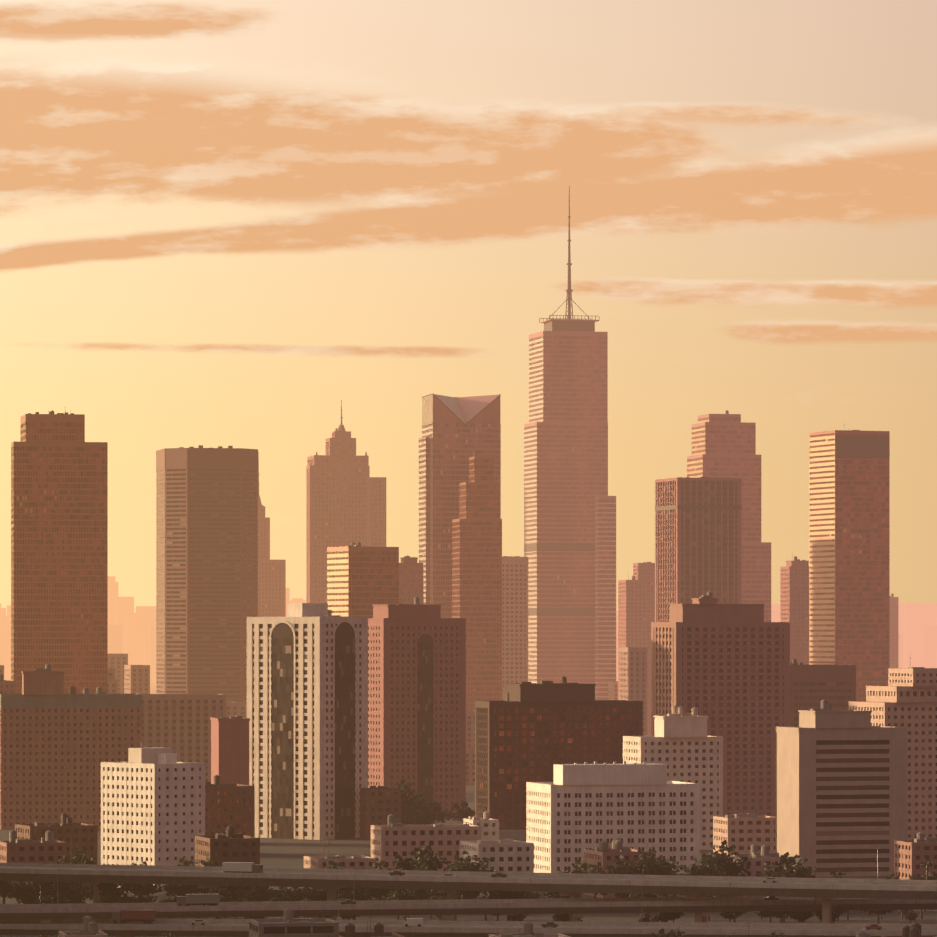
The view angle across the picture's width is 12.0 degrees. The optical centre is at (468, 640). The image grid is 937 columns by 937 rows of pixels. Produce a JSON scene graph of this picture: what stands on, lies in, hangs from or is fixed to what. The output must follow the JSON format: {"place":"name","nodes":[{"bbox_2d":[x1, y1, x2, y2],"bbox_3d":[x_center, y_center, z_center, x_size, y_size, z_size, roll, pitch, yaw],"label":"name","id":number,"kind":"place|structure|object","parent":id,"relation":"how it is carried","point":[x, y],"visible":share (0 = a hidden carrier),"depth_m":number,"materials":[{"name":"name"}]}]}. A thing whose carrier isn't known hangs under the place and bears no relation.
{"place":"outdoors","nodes":[
{"label":"outdoors","id":0,"kind":"place"},
{"bbox_2d":[58,915,107,936],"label":"roof","id":1,"kind":"structure","parent":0,"point":[90,927],"depth_m":1152.89,"materials":[{"name":"concrete"}]},
{"bbox_2d":[249,907,338,936],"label":"building","id":2,"kind":"structure","parent":0,"point":[288,924],"depth_m":1136.56,"materials":[{"name":"concrete"}]},
{"bbox_2d":[336,909,404,936],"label":"roof","id":3,"kind":"structure","parent":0,"point":[377,932],"depth_m":1137.64,"materials":[{"name":"brown concrete"}]},
{"bbox_2d":[0,677,936,936],"bbox_3d":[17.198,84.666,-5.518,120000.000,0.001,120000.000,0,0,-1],"label":"ground","id":4,"kind":"structure","parent":0,"point":[281,853],"depth_m":1462.95,"materials":[{"name":"brown"}]},
{"bbox_2d":[0,674,14,693],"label":"block","id":5,"kind":"structure","parent":4,"relation":"on","point":[7,686],"depth_m":2494.27,"materials":[{"name":"brown concrete"}]},
{"bbox_2d":[0,881,19,903],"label":"tree","id":6,"kind":"object","parent":4,"relation":"on","point":[5,893],"visible":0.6,"depth_m":1391.84,"materials":[{"name":"green plant"}]},
{"bbox_2d":[8,881,39,903],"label":"tree","id":7,"kind":"object","parent":4,"relation":"on","point":[17,891],"visible":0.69,"depth_m":1387.29,"materials":[{"name":"green plant"}]},
{"bbox_2d":[16,886,44,903],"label":"tree","id":8,"kind":"object","parent":4,"relation":"on","point":[28,899],"visible":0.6,"depth_m":1351.38,"materials":[{"name":"green plant"}]},
{"bbox_2d":[0,830,65,896],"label":"building","id":9,"kind":"structure","parent":4,"relation":"on","point":[48,848],"depth_m":1476.18,"materials":[{"name":"red-brown brick"},{"name":"dark glass"},{"name":"gravel"}]},
{"bbox_2d":[24,862,58,895],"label":"tree","id":10,"kind":"object","parent":4,"relation":"on","point":[51,886],"visible":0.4,"depth_m":1391.08,"materials":[{"name":"green plant"}]},
{"bbox_2d":[36,888,68,903],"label":"tree","id":11,"kind":"object","parent":4,"relation":"on","point":[52,900],"visible":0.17,"depth_m":1289.61,"materials":[{"name":"green plant"}]},
{"bbox_2d":[15,813,96,862],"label":"building","id":12,"kind":"structure","parent":4,"relation":"on","point":[82,836],"depth_m":1619.32,"materials":[{"name":"brown concrete"}]},
{"bbox_2d":[11,410,107,693],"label":"bronze tower","id":13,"kind":"structure","parent":4,"relation":"on","point":[59,543],"depth_m":2797.20,"materials":[{"name":"brown glass"}]},
{"bbox_2d":[0,664,141,829],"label":"tan block","id":14,"kind":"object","parent":4,"relation":"on","point":[58,746],"visible":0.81,"depth_m":1996.00,"materials":[{"name":"concrete"}]},
{"bbox_2d":[57,846,97,863],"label":"tree","id":15,"kind":"object","parent":4,"relation":"on","point":[73,856],"visible":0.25,"depth_m":1461.80,"materials":[{"name":"green plant"}]},
{"bbox_2d":[99,888,124,902],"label":"tree","id":16,"kind":"object","parent":4,"relation":"on","point":[107,898],"visible":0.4,"depth_m":1337.92,"materials":[{"name":"green plant"}]},
{"bbox_2d":[97,883,128,896],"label":"tree","id":17,"kind":"object","parent":4,"relation":"on","point":[104,887],"visible":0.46,"depth_m":1348.73,"materials":[{"name":"green plant"}]},
{"bbox_2d":[113,883,137,902],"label":"tree","id":18,"kind":"object","parent":4,"relation":"on","point":[125,899],"visible":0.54,"depth_m":1338.56,"materials":[{"name":"green plant"}]},
{"bbox_2d":[113,859,162,897],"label":"tree","id":19,"kind":"object","parent":4,"relation":"on","point":[145,887],"visible":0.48,"depth_m":1388.06,"materials":[{"name":"green plant"}]},
{"bbox_2d":[134,888,156,902],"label":"tree","id":20,"kind":"object","parent":4,"relation":"on","point":[142,900],"visible":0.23,"depth_m":1353.15,"materials":[{"name":"green plant"}]},
{"bbox_2d":[101,743,204,892],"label":"apartment building","id":21,"kind":"structure","parent":4,"relation":"on","point":[152,806],"depth_m":1502.29,"materials":[{"name":"paint"}]},
{"bbox_2d":[163,856,197,896],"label":"tree","id":22,"kind":"object","parent":4,"relation":"on","point":[177,888],"visible":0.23,"depth_m":1387.55,"materials":[{"name":"green plant"}]},
{"bbox_2d":[156,445,257,701],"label":"striped tower","id":23,"kind":"structure","parent":4,"relation":"on","point":[206,552],"depth_m":3194.86,"materials":[{"name":"brown stone"}]},
{"bbox_2d":[205,884,234,918],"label":"tree","id":24,"kind":"object","parent":4,"relation":"on","point":[223,898],"visible":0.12,"depth_m":1290.81,"materials":[{"name":"green plant"}]},
{"bbox_2d":[195,825,259,901],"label":"building","id":25,"kind":"structure","parent":4,"relation":"on","point":[230,845],"depth_m":1446.46,"materials":[{"name":"brown brick"}]},
{"bbox_2d":[205,775,254,836],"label":"dark block","id":26,"kind":"structure","parent":4,"relation":"on","point":[226,805],"depth_m":1747.07,"materials":[{"name":"brown brick"}]},
{"bbox_2d":[210,716,249,784],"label":"block","id":27,"kind":"structure","parent":4,"relation":"on","point":[229,750],"depth_m":1844.85,"materials":[{"name":"brown concrete"}]},
{"bbox_2d":[221,886,244,899],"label":"tree","id":28,"kind":"object","parent":4,"relation":"on","point":[234,889],"visible":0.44,"depth_m":1392.38,"materials":[{"name":"green plant"}]},
{"bbox_2d":[236,886,271,901],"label":"tree","id":29,"kind":"object","parent":4,"relation":"on","point":[251,895],"visible":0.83,"depth_m":1386.32,"materials":[{"name":"green plant"}]},
{"bbox_2d":[258,452,285,616],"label":"stepped tower","id":30,"kind":"structure","parent":4,"relation":"on","point":[271,588],"depth_m":3994.60,"materials":[{"name":"brown stone"}]},
{"bbox_2d":[286,887,304,900],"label":"tree","id":31,"kind":"object","parent":4,"relation":"on","point":[297,893],"visible":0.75,"depth_m":1396.20,"materials":[{"name":"green plant"}]},
{"bbox_2d":[247,603,367,839],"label":"white tower","id":32,"kind":"structure","parent":4,"relation":"on","point":[307,689],"depth_m":1905.33,"materials":[{"name":"paint"}]},
{"bbox_2d":[302,887,326,900],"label":"tree","id":33,"kind":"object","parent":4,"relation":"on","point":[312,895],"visible":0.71,"depth_m":1385.44,"materials":[{"name":"green plant"}]},
{"bbox_2d":[304,842,376,899],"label":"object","id":34,"kind":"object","parent":4,"relation":"on","point":[348,861],"visible":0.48,"depth_m":1457.67,"materials":[{"name":"beige concrete"}]},
{"bbox_2d":[306,400,385,602],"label":"skyscraper","id":35,"kind":"structure","parent":4,"relation":"on","point":[345,499],"depth_m":3895.84,"materials":[{"name":"stone"}]},
{"bbox_2d":[339,888,373,919],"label":"tree","id":36,"kind":"object","parent":4,"relation":"on","point":[356,896],"visible":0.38,"depth_m":1347.83,"materials":[{"name":"green plant"}]},
{"bbox_2d":[327,542,398,617],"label":"office building","id":37,"kind":"structure","parent":4,"relation":"on","point":[361,581],"depth_m":2902.81,"materials":[{"name":"brown metal"}]},
{"bbox_2d":[364,869,387,899],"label":"tree","id":38,"kind":"object","parent":4,"relation":"on","point":[377,892],"visible":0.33,"depth_m":1399.23,"materials":[{"name":"green plant"}]},
{"bbox_2d":[360,786,400,839],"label":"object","id":39,"kind":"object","parent":4,"relation":"on","point":[379,805],"visible":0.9,"depth_m":1895.70,"materials":[{"name":"brown brick"}]},
{"bbox_2d":[392,889,418,919],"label":"tree","id":40,"kind":"object","parent":4,"relation":"on","point":[407,895],"visible":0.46,"depth_m":1347.28,"materials":[{"name":"green plant"}]},
{"bbox_2d":[391,779,422,806],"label":"tree","id":41,"kind":"object","parent":4,"relation":"on","point":[401,787],"visible":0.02,"depth_m":1961.95,"materials":[{"name":"green plant"}]},
{"bbox_2d":[401,805,416,824],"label":"tree","id":42,"kind":"object","parent":4,"relation":"on","point":[405,818],"visible":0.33,"depth_m":1909.31,"materials":[{"name":"green plant"}]},
{"bbox_2d":[399,556,422,603],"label":"skyscraper","id":43,"kind":"structure","parent":4,"relation":"on","point":[410,578],"depth_m":3145.63,"materials":[{"name":"pink stone"}]},
{"bbox_2d":[401,786,425,814],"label":"tree","id":44,"kind":"object","parent":4,"relation":"on","point":[406,801],"visible":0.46,"depth_m":1949.44,"materials":[{"name":"green plant"}]},
{"bbox_2d":[368,596,465,814],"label":"building","id":45,"kind":"structure","parent":4,"relation":"on","point":[416,695],"depth_m":2153.80,"materials":[{"name":"concrete"}]},
{"bbox_2d":[387,844,447,870],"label":"tree","id":46,"kind":"object","parent":4,"relation":"on","point":[433,863],"visible":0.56,"depth_m":1416.98,"materials":[{"name":"green plant"}]},
{"bbox_2d":[407,802,433,824],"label":"tree","id":47,"kind":"object","parent":4,"relation":"on","point":[427,818],"visible":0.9,"depth_m":1904.51,"materials":[{"name":"green plant"}]},
{"bbox_2d":[371,814,481,870],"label":"building","id":48,"kind":"structure","parent":4,"relation":"on","point":[391,839],"depth_m":1497.89,"materials":[{"name":"beige concrete"}]},
{"bbox_2d":[418,800,451,823],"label":"tree","id":49,"kind":"object","parent":4,"relation":"on","point":[439,814],"visible":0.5,"depth_m":1955.47,"materials":[{"name":"green plant"}]},
{"bbox_2d":[419,393,500,617],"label":"skyscraper","id":50,"kind":"structure","parent":4,"relation":"on","point":[457,432],"depth_m":3297.19,"materials":[{"name":"metal"}]},
{"bbox_2d":[449,801,475,822],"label":"tree","id":51,"kind":"object","parent":4,"relation":"on","point":[464,812],"visible":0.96,"depth_m":1955.36,"materials":[{"name":"green plant"}]},
{"bbox_2d":[444,855,489,898],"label":"tree","id":52,"kind":"object","parent":4,"relation":"on","point":[457,866],"visible":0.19,"depth_m":1386.55,"materials":[{"name":"green plant"}]},
{"bbox_2d":[446,850,487,869],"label":"tree","id":53,"kind":"object","parent":4,"relation":"on","point":[466,855],"visible":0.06,"depth_m":1395.23,"materials":[{"name":"green plant"}]},
{"bbox_2d":[0,833,936,922],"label":"freeway","id":54,"kind":"structure","parent":4,"relation":"on","point":[825,891],"depth_m":1301.41,"materials":[{"name":"concrete"}]},
{"bbox_2d":[222,862,262,872],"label":"truck","id":55,"kind":"object","parent":54,"relation":"on","point":[242,867],"visible":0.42,"depth_m":1323.41,"materials":[{"name":"paint"}]},
{"bbox_2d":[0,576,936,784],"bbox_3d":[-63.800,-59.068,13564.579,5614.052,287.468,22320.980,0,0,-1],"label":"city","id":56,"kind":"object","parent":4,"relation":"on","point":[179,725],"visible":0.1,"depth_m":3293.30,"materials":[{"name":"concrete"}]},
{"bbox_2d":[0,862,936,936],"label":"elevated highway","id":57,"kind":"structure","parent":4,"relation":"on","point":[445,910],"depth_m":1271.68,"materials":[{"name":"concrete"}]},
{"bbox_2d":[112,910,155,923],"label":"truck","id":58,"kind":"object","parent":57,"relation":"on","point":[145,916],"visible":1,"depth_m":1247.07,"materials":[{"name":"paint"}]},
{"bbox_2d":[177,894,219,905],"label":"truck","id":59,"kind":"object","parent":57,"relation":"on","point":[202,899],"visible":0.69,"depth_m":1263.72,"materials":[{"name":"paint"}]},
{"bbox_2d":[0,884,936,936],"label":"freeway","id":60,"kind":"structure","parent":4,"relation":"on","point":[213,927],"depth_m":1225.72,"materials":[{"name":"concrete"}]},
{"bbox_2d":[403,918,422,926],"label":"van","id":61,"kind":"object","parent":60,"relation":"on","point":[418,922],"visible":1,"depth_m":1232.61,"materials":[{"name":"paint"}]},
{"bbox_2d":[457,890,481,898],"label":"tree","id":62,"kind":"object","parent":4,"relation":"on","point":[468,894],"visible":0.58,"depth_m":1389.40,"materials":[{"name":"green plant"}]},
{"bbox_2d":[452,450,501,709],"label":"skyscraper","id":63,"kind":"structure","parent":4,"relation":"on","point":[477,564],"depth_m":3247.43,"materials":[{"name":"brown concrete"}]},
{"bbox_2d":[464,811,498,839],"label":"building","id":64,"kind":"structure","parent":4,"relation":"on","point":[490,826],"depth_m":1675.87,"materials":[{"name":"white paint"}]},
{"bbox_2d":[459,839,533,896],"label":"building","id":65,"kind":"structure","parent":4,"relation":"on","point":[507,855],"depth_m":1477.35,"materials":[{"name":"white paint"}]},
{"bbox_2d":[490,891,523,920],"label":"tree","id":66,"kind":"object","parent":4,"relation":"on","point":[510,895],"visible":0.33,"depth_m":1309.79,"materials":[{"name":"green plant"}]},
{"bbox_2d":[502,556,527,700],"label":"skyscraper","id":67,"kind":"structure","parent":4,"relation":"on","point":[514,619],"depth_m":3446.44,"materials":[{"name":"concrete"}]},
{"bbox_2d":[475,676,642,829],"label":"dark block","id":68,"kind":"structure","parent":4,"relation":"on","point":[525,732],"depth_m":2000.83,"materials":[{"name":"dark metal"},{"name":"bronze glass"},{"name":"gravel"}]},
{"bbox_2d":[552,913,582,921],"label":"tree","id":69,"kind":"object","parent":4,"relation":"on","point":[564,917],"visible":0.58,"depth_m":1283.79,"materials":[{"name":"green plant"}]},
{"bbox_2d":[524,186,615,699],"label":"tallest tower","id":70,"kind":"structure","parent":4,"relation":"on","point":[569,528],"depth_m":3801.09,"materials":[{"name":"metal"}]},
{"bbox_2d":[559,859,590,897],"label":"tree","id":71,"kind":"object","parent":4,"relation":"on","point":[581,865],"visible":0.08,"depth_m":1398.20,"materials":[{"name":"green plant"}]},
{"bbox_2d":[576,860,612,897],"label":"tree","id":72,"kind":"object","parent":4,"relation":"on","point":[598,869],"visible":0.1,"depth_m":1387.75,"materials":[{"name":"green plant"}]},
{"bbox_2d":[526,761,699,874],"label":"white block","id":73,"kind":"structure","parent":4,"relation":"on","point":[574,811],"depth_m":1551.64,"materials":[{"name":"paint"}]},
{"bbox_2d":[584,839,650,897],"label":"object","id":74,"kind":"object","parent":4,"relation":"on","point":[604,854],"visible":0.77,"depth_m":1470.35,"materials":[{"name":"beige concrete"}]},
{"bbox_2d":[603,855,645,874],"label":"tree","id":75,"kind":"object","parent":4,"relation":"on","point":[626,869],"visible":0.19,"depth_m":1394.27,"materials":[{"name":"green plant"}]},
{"bbox_2d":[618,562,654,735],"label":"skyscraper","id":76,"kind":"structure","parent":4,"relation":"on","point":[636,605],"depth_m":3698.32,"materials":[{"name":"brown concrete"}]},
{"bbox_2d":[624,844,675,874],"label":"tree","id":77,"kind":"object","parent":4,"relation":"on","point":[653,865],"visible":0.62,"depth_m":1399.29,"materials":[{"name":"green plant"}]},
{"bbox_2d":[654,912,676,921],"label":"tree","id":78,"kind":"object","parent":4,"relation":"on","point":[665,916],"visible":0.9,"depth_m":1291.58,"materials":[{"name":"green plant"}]},
{"bbox_2d":[623,705,722,849],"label":"white block","id":79,"kind":"structure","parent":4,"relation":"on","point":[682,745],"depth_m":1801.14,"materials":[{"name":"paint"}]},
{"bbox_2d":[655,477,741,621],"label":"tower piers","id":80,"kind":"structure","parent":4,"relation":"on","point":[698,537],"depth_m":3004.77,"materials":[{"name":"stone"}]},
{"bbox_2d":[684,853,724,875],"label":"tree","id":81,"kind":"object","parent":4,"relation":"on","point":[701,869],"visible":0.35,"depth_m":1401.67,"materials":[{"name":"green plant"}]},
{"bbox_2d":[695,856,729,875],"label":"tree","id":82,"kind":"object","parent":4,"relation":"on","point":[717,866],"visible":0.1,"depth_m":1412.51,"materials":[{"name":"green plant"}]},
{"bbox_2d":[651,591,789,816],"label":"building","id":83,"kind":"structure","parent":4,"relation":"on","point":[725,668],"depth_m":2106.30,"materials":[{"name":"concrete"}]},
{"bbox_2d":[703,840,750,875],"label":"tree","id":84,"kind":"object","parent":4,"relation":"on","point":[730,867],"visible":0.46,"depth_m":1437.86,"materials":[{"name":"green plant"}]},
{"bbox_2d":[687,410,770,621],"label":"stepped tower","id":85,"kind":"structure","parent":4,"relation":"on","point":[723,445],"depth_m":3504.10,"materials":[{"name":"stone"},{"name":"glass"},{"name":"gravel"}]},
{"bbox_2d":[713,813,774,854],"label":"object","id":86,"kind":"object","parent":4,"relation":"on","point":[742,833],"visible":0.69,"depth_m":1697.86,"materials":[{"name":"beige concrete"}]},
{"bbox_2d":[728,844,792,896],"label":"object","id":87,"kind":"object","parent":4,"relation":"on","point":[756,860],"visible":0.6,"depth_m":1447.62,"materials":[{"name":"concrete"}]},
{"bbox_2d":[754,911,780,922],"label":"tree","id":88,"kind":"object","parent":4,"relation":"on","point":[765,914],"visible":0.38,"depth_m":1312.32,"materials":[{"name":"green plant"}]},
{"bbox_2d":[771,911,795,922],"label":"tree","id":89,"kind":"object","parent":4,"relation":"on","point":[783,913],"visible":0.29,"depth_m":1303.80,"materials":[{"name":"green plant"}]},
{"bbox_2d":[759,852,813,877],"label":"tree","id":90,"kind":"object","parent":4,"relation":"on","point":[783,859],"visible":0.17,"depth_m":1403.75,"materials":[{"name":"green plant"}]},
{"bbox_2d":[780,552,808,664],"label":"skyscraper","id":91,"kind":"structure","parent":4,"relation":"on","point":[794,593],"depth_m":3348.99,"materials":[{"name":"brown stone"}]},
{"bbox_2d":[775,854,819,877],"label":"tree","id":92,"kind":"object","parent":4,"relation":"on","point":[799,871],"visible":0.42,"depth_m":1389.32,"materials":[{"name":"green plant"}]},
{"bbox_2d":[792,911,813,922],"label":"tree","id":93,"kind":"object","parent":4,"relation":"on","point":[802,916],"visible":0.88,"depth_m":1297.29,"materials":[{"name":"green plant"}]},
{"bbox_2d":[790,659,855,725],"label":"banded block","id":94,"kind":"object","parent":4,"relation":"on","point":[812,686],"visible":0.4,"depth_m":2348.95,"materials":[{"name":"brown concrete"}]},
{"bbox_2d":[814,907,846,921],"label":"tree","id":95,"kind":"object","parent":4,"relation":"on","point":[834,914],"visible":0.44,"depth_m":1289.11,"materials":[{"name":"green plant"}]},
{"bbox_2d":[775,699,906,876],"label":"concrete block","id":96,"kind":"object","parent":4,"relation":"on","point":[841,790],"visible":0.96,"depth_m":1600.78,"materials":[{"name":"beige concrete"}]},
{"bbox_2d":[809,429,889,700],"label":"tower","id":97,"kind":"structure","parent":4,"relation":"on","point":[849,546],"depth_m":3106.16,"materials":[{"name":"brown metal"}]},
{"bbox_2d":[849,658,936,839],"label":"stepped block","id":98,"kind":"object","parent":4,"relation":"on","point":[906,697],"visible":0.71,"depth_m":1800.67,"materials":[{"name":"beige concrete"}]},
{"bbox_2d":[890,593,897,667],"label":"block","id":99,"kind":"structure","parent":4,"relation":"on","point":[893,632],"depth_m":4199.70,"materials":[{"name":"brown concrete"}]},
{"bbox_2d":[900,910,918,923],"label":"tree","id":100,"kind":"object","parent":4,"relation":"on","point":[912,916],"visible":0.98,"depth_m":1317.61,"materials":[{"name":"green plant"}]},
{"bbox_2d":[894,832,936,879],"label":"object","id":101,"kind":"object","parent":4,"relation":"on","point":[909,855],"visible":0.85,"depth_m":1497.80,"materials":[{"name":"beige concrete"}]},
{"bbox_2d":[909,857,936,879],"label":"tree","id":102,"kind":"object","parent":4,"relation":"on","point":[922,877],"visible":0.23,"depth_m":1403.93,"materials":[{"name":"green plant"}]},
{"bbox_2d":[0,0,936,615],"label":"sky","id":103,"kind":"structure","parent":0,"point":[225,223],"materials":[{"name":"orange"}]},
{"bbox_2d":[489,921,569,936],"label":"roof","id":104,"kind":"structure","parent":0,"point":[528,929],"depth_m":1141.15,"materials":[{"name":"concrete"}]},
{"bbox_2d":[881,922,936,936],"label":"roof","id":105,"kind":"structure","parent":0,"point":[914,930],"depth_m":1143.60,"materials":[{"name":"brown concrete"}]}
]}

